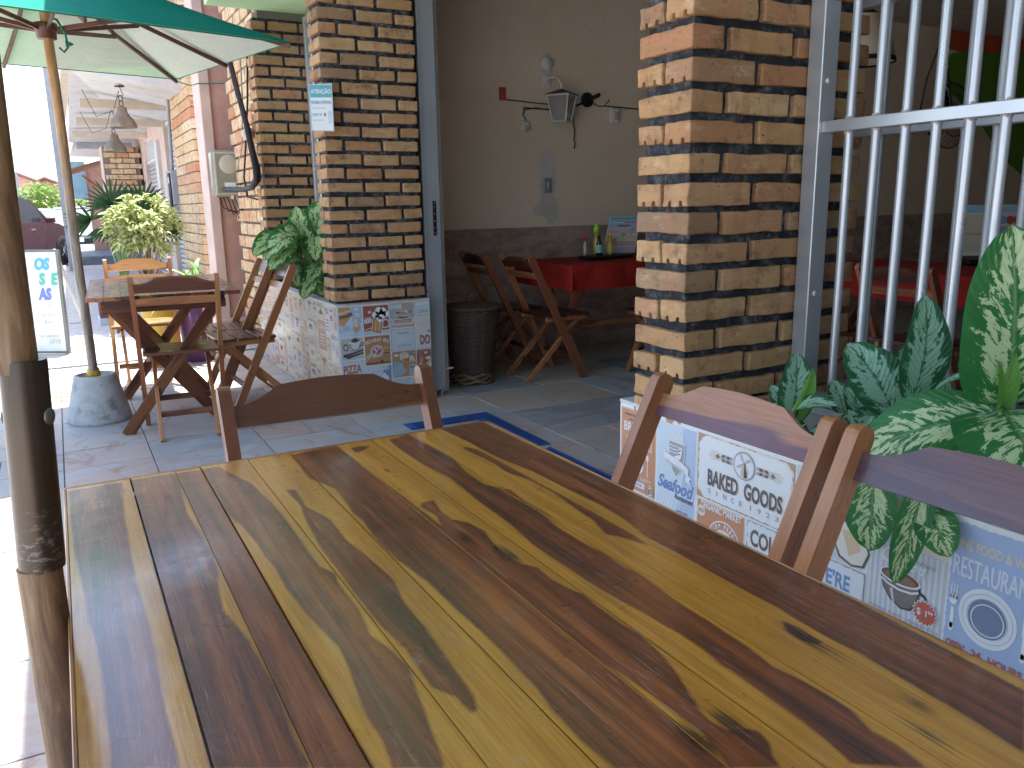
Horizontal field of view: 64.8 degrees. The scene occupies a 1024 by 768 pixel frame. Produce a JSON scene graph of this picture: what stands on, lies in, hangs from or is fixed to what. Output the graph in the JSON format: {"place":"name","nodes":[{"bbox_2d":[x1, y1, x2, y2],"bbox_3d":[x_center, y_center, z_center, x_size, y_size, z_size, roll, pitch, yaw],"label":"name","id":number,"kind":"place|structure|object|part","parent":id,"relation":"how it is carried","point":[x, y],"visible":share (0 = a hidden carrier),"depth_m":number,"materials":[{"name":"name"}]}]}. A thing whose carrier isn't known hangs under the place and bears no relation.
{"place":"outdoors","nodes":[
{"label":"outdoors","id":0,"kind":"place"},
{"bbox_2d":[16,172,46,204],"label":"house","id":1,"kind":"structure","parent":0,"point":[22,179],"depth_m":51.92,"materials":[{"name":"pink paint"}]},
{"bbox_2d":[2,65,99,181],"label":"sky","id":2,"kind":"structure","parent":0,"point":[25,93],"materials":[{"name":"white"}]},
{"bbox_2d":[63,263,142,276],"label":"street","id":3,"kind":"structure","parent":0,"point":[91,270],"depth_m":15.94,"materials":[{"name":"grey asphalt"}]},
{"bbox_2d":[15,172,19,196],"bbox_3d":[-23.320,-9.084,36.283,1.955,5.030,0.087,-8,14,-28],"label":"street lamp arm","id":4,"kind":"object","parent":3,"relation":"on","point":[17,183],"visible":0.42,"depth_m":36.69},
{"bbox_2d":[18,197,68,264],"bbox_3d":[-10.699,-3.083,16.553,1.980,1.495,4.060,-2,13,-5],"label":"parked car","id":5,"kind":"object","parent":3,"relation":"on","point":[40,230],"visible":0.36,"depth_m":16.96,"materials":[{"name":"red metal"}]},
{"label":"windows","id":6,"kind":"part","parent":5,"relation":"part of","materials":[{"name":"grey glass"}]},
{"bbox_2d":[39,209,52,217],"bbox_3d":[-17.625,-5.690,29.703,1.980,1.495,4.060,-5,13,-18],"label":"parked car","id":7,"kind":"object","parent":3,"relation":"on","point":[46,213],"depth_m":29.46,"materials":[{"name":"white metal"}]},
{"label":"windows","id":8,"kind":"part","parent":7,"relation":"part of","materials":[{"name":"white glass"}]},
{"bbox_2d":[17,181,76,208],"bbox_3d":[-21.666,-8.082,37.387,2.796,2.558,2.826,5,14,24],"label":"leafy tree","id":9,"kind":"object","parent":3,"relation":"on","point":[35,192],"visible":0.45,"depth_m":36.84,"materials":[{"name":"green plant"}]},
{"bbox_2d":[42,68,73,270],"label":"grey column","id":10,"kind":"structure","parent":3,"relation":"on","point":[53,133],"depth_m":15.64,"materials":[{"name":"metal"}]},
{"bbox_2d":[38,177,88,205],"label":"house","id":11,"kind":"structure","parent":3,"relation":"on","point":[51,182],"depth_m":58.14,"materials":[{"name":"pink paint"}]},
{"bbox_2d":[52,206,93,244],"bbox_3d":[-14.178,-5.107,26.637,1.980,1.495,4.060,-6,14,-21],"label":"parked car","id":12,"kind":"object","parent":3,"relation":"on","point":[58,217],"visible":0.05,"depth_m":25.67,"materials":[{"name":"white metal"}]},
{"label":"windows","id":13,"kind":"part","parent":12,"relation":"part of","materials":[{"name":"white glass"}]},
{"bbox_2d":[75,199,88,205],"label":"leafy tree","id":14,"kind":"object","parent":3,"relation":"on","point":[79,201],"visible":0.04,"depth_m":40.20,"materials":[{"name":"green plant"}]},
{"bbox_2d":[67,126,141,250],"bbox_3d":[-9.055,-4.688,18.393,1.600,3.750,5.045,-8,14,-28],"label":"grey annex","id":15,"kind":"object","parent":3,"relation":"on","point":[82,186],"visible":0.23,"depth_m":20.06,"materials":[{"name":"white paint"}]},
{"bbox_2d":[71,162,88,198],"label":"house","id":16,"kind":"structure","parent":15,"relation":"in","point":[79,183],"depth_m":20.05,"materials":[{"name":"blue paint"}]},
{"bbox_2d":[71,160,100,190],"bbox_3d":[-8.848,-4.378,16.919,0.969,0.715,0.820,-8,14,-28],"label":"tiled awning","id":17,"kind":"object","parent":15,"relation":"attached to","point":[85,167],"visible":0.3,"depth_m":16.56,"materials":[{"name":"tile"}]},
{"bbox_2d":[169,0,209,274],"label":"brick pillar","id":18,"kind":"structure","parent":3,"relation":"on","point":[184,132],"depth_m":8.53,"materials":[{"name":"brick"}]},
{"bbox_2d":[166,99,182,213],"bbox_3d":[-4.018,-2.739,9.478,0.119,1.455,0.542,-8,14,-28],"label":"outdoor meter","id":19,"kind":"object","parent":18,"relation":"attached to","point":[172,185],"visible":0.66,"depth_m":9.42,"materials":[{"name":"grey paint"}]},
{"bbox_2d":[204,0,1023,391],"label":"restaurant building","id":20,"kind":"structure","parent":3,"relation":"on","point":[496,166],"depth_m":6.31,"materials":[{"name":"paint"}]},
{"bbox_2d":[302,15,326,263],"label":"window bars","id":21,"kind":"object","parent":20,"relation":"attached to","point":[309,69],"depth_m":5.73,"materials":[{"name":"metal"}]},
{"bbox_2d":[409,0,453,395],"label":"sliding door","id":22,"kind":"structure","parent":20,"relation":"attached to","point":[423,57],"depth_m":4.69,"materials":[{"name":"metal"}]},
{"bbox_2d":[499,87,505,99],"bbox_3d":[-0.070,-2.132,5.930,0.055,0.090,0.007,-8,14,-28],"label":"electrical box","id":23,"kind":"object","parent":20,"relation":"attached to","point":[502,93],"depth_m":5.93,"materials":[{"name":"red plastic"}]},
{"bbox_2d":[543,178,550,192],"bbox_3d":[0.276,-1.538,6.248,0.068,0.110,0.016,-8,14,-28],"label":"light switch","id":24,"kind":"object","parent":20,"relation":"attached to","point":[547,184],"visible":1,"depth_m":6.24,"materials":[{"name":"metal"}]},
{"bbox_2d":[539,55,576,122],"bbox_3d":[0.333,-2.202,6.014,0.280,0.488,0.200,5,14,26],"label":"wall lantern","id":25,"kind":"object","parent":20,"relation":"attached to","point":[561,101],"depth_m":5.99,"materials":[{"name":"white plastic"}]},
{"bbox_2d":[507,99,638,148],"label":"loose cables","id":26,"kind":"object","parent":20,"relation":"attached to","point":[573,106],"visible":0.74,"depth_m":6.24,"materials":[{"name":"black rubber"}]},
{"bbox_2d":[520,120,529,131],"bbox_3d":[0.099,-1.931,6.050,0.072,0.083,0.045,-8,14,-28],"label":"junction box","id":27,"kind":"object","parent":26,"relation":"hanging from","point":[525,127],"visible":1,"depth_m":6.04,"materials":[{"name":"white plastic"}]},
{"bbox_2d":[581,92,600,106],"bbox_3d":[0.613,-2.208,6.264,0.137,0.110,0.076,-8,14,-28],"label":"black wall fitting","id":28,"kind":"object","parent":20,"relation":"attached to","point":[587,98],"depth_m":6.26,"materials":[{"name":"metal"}]},
{"bbox_2d":[610,108,618,122],"bbox_3d":[0.816,-2.134,6.421,0.075,0.115,0.034,-8,14,-28],"label":"socket box","id":29,"kind":"object","parent":20,"relation":"attached to","point":[614,115],"visible":1,"depth_m":6.41,"materials":[{"name":"white plastic"}]},
{"bbox_2d":[859,9,896,67],"bbox_3d":[2.101,-2.349,4.784,0.390,0.852,0.390,-8,14,-28],"label":"pendant lamp","id":30,"kind":"object","parent":20,"relation":"hanging from","point":[870,39],"visible":0.27,"depth_m":4.71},
{"bbox_2d":[920,48,951,109],"bbox_3d":[4.366,-3.144,8.227,0.579,0.807,0.011,-8,14,-28],"label":"fan cable","id":31,"kind":"object","parent":20,"relation":"attached to","point":[927,78],"visible":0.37,"depth_m":8.15,"materials":[{"name":"black rubber"}]},
{"bbox_2d":[927,83,964,148],"bbox_3d":[4.339,-2.695,8.147,0.634,0.634,0.294,-8,14,-28],"label":"wall fan","id":32,"kind":"object","parent":20,"relation":"attached to","point":[946,101],"depth_m":8.03,"materials":[{"name":"black metal"}]},
{"bbox_2d":[97,302,114,325],"bbox_3d":[-4.038,-0.757,8.417,0.500,0.250,0.290,-8,14,-28],"label":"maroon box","id":33,"kind":"object","parent":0,"point":[103,319],"visible":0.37,"depth_m":8.21,"materials":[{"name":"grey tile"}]},
{"bbox_2d":[80,244,143,264],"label":"raised pavement","id":34,"kind":"structure","parent":0,"point":[91,255],"depth_m":18.14,"materials":[{"name":"grey concrete"}]},
{"bbox_2d":[38,272,257,369],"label":"pavement","id":35,"kind":"structure","parent":0,"point":[76,357],"depth_m":7.13,"materials":[{"name":"white concrete"}]},
{"bbox_2d":[25,249,95,353],"bbox_3d":[-3.954,-0.683,6.735,0.730,0.885,0.429,0,13,6],"label":"menu board","id":36,"kind":"object","parent":35,"relation":"on","point":[46,272],"visible":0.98,"depth_m":6.52,"materials":[{"name":"grey metal"}]},
{"bbox_2d":[58,0,187,275],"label":"neighbour building","id":37,"kind":"structure","parent":35,"relation":"on","point":[144,100],"depth_m":11.40,"materials":[{"name":"white paint"}]},
{"bbox_2d":[80,109,126,151],"bbox_3d":[-5.239,-3.273,10.401,0.470,0.544,0.286,-2,13,-5],"label":"clay pendant lamp","id":38,"kind":"object","parent":37,"relation":"hanging from","point":[114,143],"visible":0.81,"depth_m":10.38,"materials":[{"name":"beige ceramic"}]},
{"bbox_2d":[81,85,137,128],"bbox_3d":[-4.253,-2.942,8.575,0.469,0.429,0.281,-2,13,-5],"label":"clay pendant lamp","id":39,"kind":"object","parent":37,"relation":"hanging from","point":[121,119],"visible":1,"depth_m":8.55,"materials":[{"name":"beige ceramic"}]},
{"bbox_2d":[99,146,142,193],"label":"brick pillar","id":40,"kind":"structure","parent":37,"relation":"attached to","point":[126,167],"depth_m":14.83,"materials":[{"name":"brown brick"}]},
{"bbox_2d":[64,177,181,275],"bbox_3d":[-4.483,-1.641,9.437,1.337,1.547,0.489,-5,13,-17],"label":"fan palm","id":41,"kind":"object","parent":35,"relation":"on","point":[104,201],"visible":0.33,"depth_m":9.35,"materials":[{"name":"plant"}]},
{"bbox_2d":[97,192,189,316],"bbox_3d":[-3.569,-1.201,7.896,0.784,1.327,0.812,3,13,17],"label":"variegated bush","id":42,"kind":"object","parent":35,"relation":"on","point":[134,225],"visible":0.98,"depth_m":7.66,"materials":[{"name":"green plant"}]},
{"bbox_2d":[184,0,247,322],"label":"pink pilaster","id":43,"kind":"object","parent":35,"relation":"on","point":[214,132],"visible":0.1,"depth_m":6.98,"materials":[{"name":"paint"}]},
{"bbox_2d":[218,6,304,327],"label":"toothed brick wall","id":44,"kind":"structure","parent":35,"relation":"on","point":[251,219],"depth_m":6.52,"materials":[{"name":"brick"}]},
{"bbox_2d":[208,150,242,217],"bbox_3d":[-2.333,-1.689,6.911,0.439,0.594,0.160,-8,14,-28],"label":"electricity meter","id":45,"kind":"object","parent":44,"relation":"attached to","point":[222,166],"visible":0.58,"depth_m":6.77,"materials":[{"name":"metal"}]},
{"bbox_2d":[0,350,617,767],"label":"pavement","id":46,"kind":"structure","parent":0,"point":[106,452],"depth_m":4.01,"materials":[{"name":"tile"}]},
{"bbox_2d":[0,56,72,767],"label":"parasol","id":47,"kind":"object","parent":46,"relation":"on","point":[27,416],"visible":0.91,"depth_m":0.79,"materials":[{"name":"brown wood"}]},
{"bbox_2d":[51,380,153,399],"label":"fallen leaves","id":48,"kind":"object","parent":46,"relation":"on","point":[67,392],"visible":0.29,"depth_m":5.13,"materials":[{"name":"beige plant"}]},
{"bbox_2d":[102,257,180,380],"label":"folding chair","id":49,"kind":"object","parent":46,"relation":"on","point":[137,264],"visible":0.61,"depth_m":5.41,"materials":[{"name":"brown wood"}]},
{"bbox_2d":[0,0,290,426],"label":"parasol","id":50,"kind":"object","parent":46,"relation":"on","point":[166,39],"visible":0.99,"depth_m":4.42,"materials":[{"name":"teal fabric"}]},
{"bbox_2d":[141,310,176,367],"bbox_3d":[-2.645,-0.477,6.079,0.388,0.674,0.315,-8,14,-28],"label":"yellow pot","id":51,"kind":"object","parent":46,"relation":"on","point":[159,330],"depth_m":5.96,"materials":[{"name":"ceramic"}]},
{"bbox_2d":[85,274,239,434],"bbox_3d":[-1.997,-0.197,4.660,0.718,0.755,1.220,-7,14,-25],"label":"dining table","id":52,"kind":"object","parent":46,"relation":"on","point":[111,296],"visible":0.64,"depth_m":4.27,"materials":[{"name":"red wood"}]},
{"bbox_2d":[127,273,225,441],"bbox_3d":[-1.747,-0.164,4.256,0.425,0.847,0.469,-7,14,-23],"label":"folding chair","id":53,"kind":"object","parent":46,"relation":"on","point":[172,284],"visible":0.93,"depth_m":4.14,"materials":[{"name":"brown wood"}]},
{"bbox_2d":[150,258,214,362],"bbox_3d":[-2.501,-0.581,6.251,0.641,0.797,0.726,-8,14,-28],"label":"purple pot","id":54,"kind":"object","parent":46,"relation":"on","point":[191,318],"visible":0.29,"depth_m":6.16,"materials":[{"name":"plastic"}]},
{"bbox_2d":[193,258,274,388],"bbox_3d":[-1.731,-0.346,5.069,0.469,0.847,0.426,-7,14,-26],"label":"folding chair","id":55,"kind":"object","parent":46,"relation":"on","point":[261,265],"visible":0.58,"depth_m":5.00,"materials":[{"name":"brown wood"}]},
{"bbox_2d":[205,263,296,405],"bbox_3d":[-1.524,-0.279,4.755,0.468,0.847,0.426,-8,15,-30],"label":"folding chair","id":56,"kind":"object","parent":46,"relation":"on","point":[261,338],"visible":0.81,"depth_m":4.60,"materials":[{"name":"brown wood"}]},
{"bbox_2d":[244,17,318,288],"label":"brick pillar","id":57,"kind":"structure","parent":46,"relation":"on","point":[279,105],"depth_m":5.71,"materials":[{"name":"brick"}]},
{"bbox_2d":[222,57,260,199],"bbox_3d":[-2.070,-1.997,6.100,0.114,1.199,1.330,-8,14,-28],"label":"black conduit","id":58,"kind":"object","parent":57,"relation":"attached to","point":[256,179],"visible":0.83,"depth_m":5.77,"materials":[{"name":"plastic"}]},
{"bbox_2d":[241,128,254,139],"bbox_3d":[-1.889,-1.792,5.785,0.090,0.090,0.100,-8,14,-28],"label":"insulator","id":59,"kind":"object","parent":58,"relation":"attached to","point":[243,134],"visible":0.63,"depth_m":5.75,"materials":[{"name":"white ceramic"}]},
{"bbox_2d":[216,364,442,461],"bbox_3d":[-0.256,0.430,1.500,0.425,0.837,0.468,-7,14,-27],"label":"folding chair","id":60,"kind":"object","parent":46,"relation":"on","point":[317,398],"visible":0.2,"depth_m":1.59,"materials":[{"name":"brown wood"}]},
{"bbox_2d":[258,283,431,383],"bbox_3d":[-1.216,-0.356,5.556,0.572,0.616,2.031,-8,14,-28],"label":"tiled planter","id":61,"kind":"object","parent":46,"relation":"on","point":[320,336],"visible":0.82,"depth_m":4.74,"materials":[{"name":"tile"}]},
{"bbox_2d":[252,201,327,299],"bbox_3d":[-1.302,-0.781,4.851,0.502,0.631,0.232,-8,14,-28],"label":"broad leaf plant","id":62,"kind":"object","parent":61,"relation":"on","point":[300,229],"visible":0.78,"depth_m":4.85,"materials":[{"name":"green plant"}]},
{"bbox_2d":[305,0,424,303],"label":"brick pillar","id":63,"kind":"structure","parent":61,"relation":"on","point":[366,149],"depth_m":4.47,"materials":[{"name":"beige brick"}]},
{"bbox_2d":[309,83,333,130],"bbox_3d":[-1.003,-1.457,4.256,0.120,0.241,0.004,-2,13,-5],"label":"notice sign","id":64,"kind":"object","parent":63,"relation":"attached to","point":[321,105],"visible":1,"depth_m":4.25,"materials":[{"name":"paper"}]},
{"bbox_2d":[404,412,549,445],"bbox_3d":[-0.190,0.252,4.132,0.495,0.010,0.720,-8,14,-28],"label":"floor marking","id":65,"kind":"object","parent":46,"relation":"on","point":[493,419],"visible":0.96,"depth_m":4.31,"materials":[{"name":"blue paint"}]},
{"bbox_2d":[63,421,1023,767],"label":"dining table","id":66,"kind":"object","parent":46,"relation":"on","point":[481,595],"visible":1,"depth_m":0.79,"materials":[{"name":"brown wood"}]},
{"bbox_2d":[546,447,611,479],"bbox_3d":[0.315,0.374,3.544,0.095,0.010,0.720,-8,14,-28],"label":"floor marking","id":67,"kind":"object","parent":46,"relation":"on","point":[585,465],"visible":0.22,"depth_m":3.61,"materials":[{"name":"blue paint"}]},
{"bbox_2d":[611,372,847,567],"bbox_3d":[0.216,0.449,1.379,0.468,0.837,0.426,-8,14,-29],"label":"folding chair","id":68,"kind":"object","parent":46,"relation":"on","point":[759,423],"visible":0.2,"depth_m":1.35,"materials":[{"name":"brown wood"}]},
{"bbox_2d":[620,396,1023,678],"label":"tiled planter","id":69,"kind":"object","parent":46,"relation":"on","point":[967,595],"visible":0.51,"depth_m":1.61,"materials":[{"name":"tile"}]},
{"bbox_2d":[634,0,871,423],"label":"brick pillar","id":70,"kind":"structure","parent":69,"relation":"on","point":[722,108],"depth_m":2.00,"materials":[{"name":"brick"}]},
{"bbox_2d":[791,0,1023,412],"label":"window bars","id":71,"kind":"object","parent":70,"relation":"attached to","point":[822,125],"depth_m":1.90,"materials":[{"name":"metal"}]},
{"bbox_2d":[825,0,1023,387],"bbox_3d":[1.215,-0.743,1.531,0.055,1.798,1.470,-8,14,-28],"label":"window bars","id":72,"kind":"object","parent":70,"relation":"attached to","point":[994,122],"depth_m":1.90,"materials":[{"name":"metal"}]},
{"bbox_2d":[768,352,847,432],"bbox_3d":[0.654,0.059,1.836,0.210,0.244,0.279,7,15,32],"label":"leafy plant","id":73,"kind":"object","parent":69,"relation":"on","point":[794,391],"visible":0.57,"depth_m":1.85,"materials":[{"name":"green plant"}]},
{"bbox_2d":[810,294,996,433],"bbox_3d":[0.794,0.019,1.625,0.252,0.409,0.341,-8,14,-28],"label":"leafy plant","id":74,"kind":"object","parent":69,"relation":"on","point":[881,380],"visible":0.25,"depth_m":1.62,"materials":[{"name":"green plant"}]},
{"bbox_2d":[845,225,1023,583],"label":"broad leaf plant","id":75,"kind":"object","parent":69,"relation":"in","point":[968,419],"visible":0.69,"depth_m":1.33,"materials":[{"name":"green plant"}]},
{"bbox_2d":[793,423,1023,581],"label":"folding chair","id":76,"kind":"object","parent":46,"relation":"on","point":[983,489],"visible":0.4,"depth_m":1.10,"materials":[{"name":"brown wood"}]},
{"bbox_2d":[448,306,1023,460],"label":"floor","id":77,"kind":"structure","parent":0,"point":[562,398],"depth_m":5.10,"materials":[{"name":"tile"}]},
{"bbox_2d":[446,292,501,384],"bbox_3d":[-0.265,-0.310,5.303,0.412,0.594,0.412,-8,14,-28],"label":"wicker basket","id":78,"kind":"object","parent":77,"relation":"on","point":[472,329],"visible":0.95,"depth_m":5.18,"materials":[{"name":"wicker"}]},
{"bbox_2d":[459,251,542,367],"bbox_3d":[-0.078,-0.529,5.785,0.468,0.837,0.425,-7,14,-24],"label":"folding chair","id":79,"kind":"object","parent":77,"relation":"on","point":[509,310],"visible":0.76,"depth_m":5.68,"materials":[{"name":"red wood"}]},
{"bbox_2d":[498,253,588,382],"bbox_3d":[0.215,-0.456,5.430,0.468,0.837,0.425,-8,14,-28],"label":"folding chair","id":80,"kind":"object","parent":77,"relation":"on","point":[558,315],"visible":0.99,"depth_m":5.36,"materials":[{"name":"red wood"}]},
{"bbox_2d":[548,287,643,372],"bbox_3d":[0.763,-0.525,5.910,1.220,0.757,0.720,-8,14,-28],"label":"dining table","id":81,"kind":"object","parent":77,"relation":"on","point":[575,301],"visible":0.07,"depth_m":5.77,"materials":[{"name":"brown wood"}]},
{"bbox_2d":[509,253,644,298],"bbox_3d":[0.758,-0.794,5.850,1.333,0.231,0.833,-8,14,-28],"label":"tablecloth","id":82,"kind":"object","parent":81,"relation":"on","point":[571,274],"visible":0.51,"depth_m":5.39,"materials":[{"name":"red fabric"}]},
{"bbox_2d":[578,253,633,259],"bbox_3d":[0.666,-0.917,5.791,0.448,0.024,0.171,-12,16,-40],"label":"serving tray","id":83,"kind":"object","parent":82,"relation":"on","point":[605,256],"visible":0.98,"depth_m":5.71,"materials":[{"name":"black plastic"}]},
{"bbox_2d":[583,236,587,255],"bbox_3d":[0.520,-0.982,5.734,0.038,0.137,0.038,-8,14,-28],"label":"sauce bottle","id":84,"kind":"object","parent":83,"relation":"on","point":[585,248],"visible":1,"depth_m":5.72,"materials":[{"name":"white plastic"}]},
{"bbox_2d":[592,223,598,254],"bbox_3d":[0.606,-1.045,5.804,0.053,0.226,0.052,-8,14,-28],"label":"squeeze bottle","id":85,"kind":"object","parent":83,"relation":"on","point":[596,230],"visible":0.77,"depth_m":5.79,"materials":[{"name":"green plastic"}]},
{"bbox_2d":[596,235,602,255],"bbox_3d":[0.615,-0.980,5.706,0.050,0.141,0.049,-8,14,-28],"label":"sauce bottle","id":86,"kind":"object","parent":83,"relation":"on","point":[599,248],"visible":1,"depth_m":5.69,"materials":[{"name":"black glass"}]},
{"bbox_2d":[606,233,612,254],"bbox_3d":[0.701,-1.006,5.785,0.050,0.156,0.049,-8,14,-28],"label":"oil bottle","id":87,"kind":"object","parent":83,"relation":"on","point":[609,247],"visible":1,"depth_m":5.77,"materials":[{"name":"yellow glass"}]},
{"bbox_2d":[603,216,637,252],"bbox_3d":[0.810,-1.099,5.942,0.327,0.260,0.047,-5,13,-16],"label":"menu card","id":88,"kind":"object","parent":83,"relation":"on","point":[622,230],"visible":0.93,"depth_m":5.94,"materials":[{"name":"paper"}]},
{"bbox_2d":[625,307,643,371],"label":"folding chair","id":89,"kind":"object","parent":77,"relation":"on","point":[630,363],"visible":0.13,"depth_m":5.52,"materials":[{"name":"red wood"}]},
{"bbox_2d":[838,324,870,379],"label":"folding chair","id":90,"kind":"object","parent":77,"relation":"on","point":[851,332],"visible":0.06,"depth_m":4.51,"materials":[{"name":"red wood"}]},
{"bbox_2d":[855,263,962,390],"bbox_3d":[2.041,-0.191,4.102,0.468,0.837,0.425,-8,14,-28],"label":"folding chair","id":91,"kind":"object","parent":77,"relation":"on","point":[906,275],"visible":0.27,"depth_m":3.96,"materials":[{"name":"red wood"}]},
{"bbox_2d":[842,301,1023,404],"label":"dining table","id":92,"kind":"object","parent":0,"point":[852,317],"visible":0.02,"depth_m":5.17,"materials":[{"name":"brown wood"}]},
{"bbox_2d":[843,259,976,306],"bbox_3d":[2.380,-0.568,4.679,0.847,0.217,1.407,-8,14,-28],"label":"tablecloth","id":93,"kind":"object","parent":92,"relation":"on","point":[967,273],"visible":0.21,"depth_m":4.48,"materials":[{"name":"red fabric"}]},
{"bbox_2d":[961,257,978,264],"bbox_3d":[2.776,-0.726,4.753,0.320,0.030,0.200,-2,13,-4],"label":"serving tray","id":94,"kind":"object","parent":93,"relation":"on","point":[969,261],"visible":0.26,"depth_m":4.67,"materials":[{"name":"black plastic"}]},
{"bbox_2d":[962,205,1017,255],"bbox_3d":[2.891,-0.921,4.833,0.450,0.293,0.060,-1,13,0],"label":"menu card","id":95,"kind":"object","parent":94,"relation":"on","point":[973,230],"visible":0.34,"depth_m":4.83,"materials":[{"name":"paper"}]}
]}

